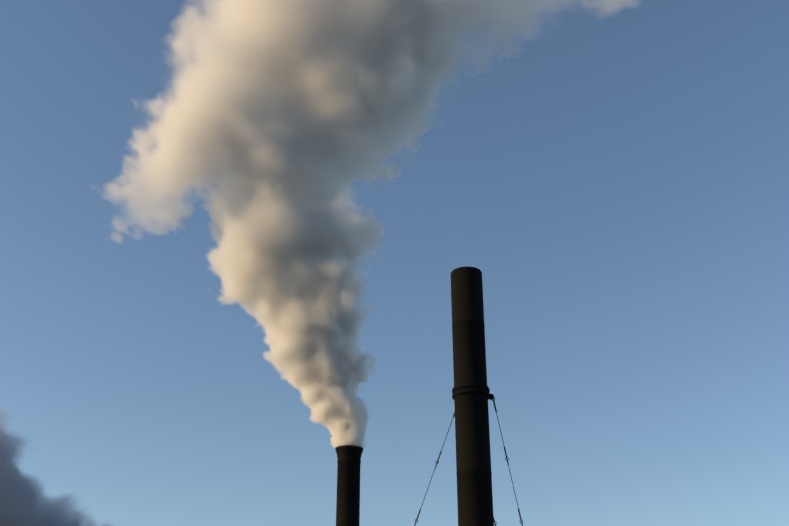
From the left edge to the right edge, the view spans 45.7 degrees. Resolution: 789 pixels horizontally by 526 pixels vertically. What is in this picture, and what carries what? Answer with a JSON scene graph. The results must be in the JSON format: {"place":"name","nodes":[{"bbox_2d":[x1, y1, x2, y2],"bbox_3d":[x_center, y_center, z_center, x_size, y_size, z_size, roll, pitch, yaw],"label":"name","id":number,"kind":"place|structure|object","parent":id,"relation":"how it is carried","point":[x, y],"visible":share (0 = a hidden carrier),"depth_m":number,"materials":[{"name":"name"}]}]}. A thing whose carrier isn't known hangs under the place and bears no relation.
{"place":"outdoors","nodes":[
{"label":"outdoors","id":0,"kind":"place"},
{"bbox_2d":[0,0,788,525],"label":"sky","id":1,"kind":"structure","parent":0,"point":[233,233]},
{"bbox_3d":[-1.360,11.555,25.917,26.400,6.400,23.500,0,-27,-1],"label":"boiler house","id":2,"kind":"object","parent":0,"visible":0},
{"bbox_2d":[335,445,363,525],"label":"smokestack","id":3,"kind":"object","parent":2,"relation":"on","point":[348,488],"visible":1,"depth_m":32.10,"materials":[{"name":"paint"}]},
{"bbox_2d":[451,266,493,525],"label":"chimney","id":4,"kind":"object","parent":2,"relation":"on","point":[471,395],"visible":1,"depth_m":22.01,"materials":[{"name":"paint"}]},
{"bbox_2d":[414,397,522,525],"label":"guy wires","id":5,"kind":"object","parent":4,"relation":"attached to","point":[521,520],"visible":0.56,"depth_m":22.29,"materials":[{"name":"metal"}]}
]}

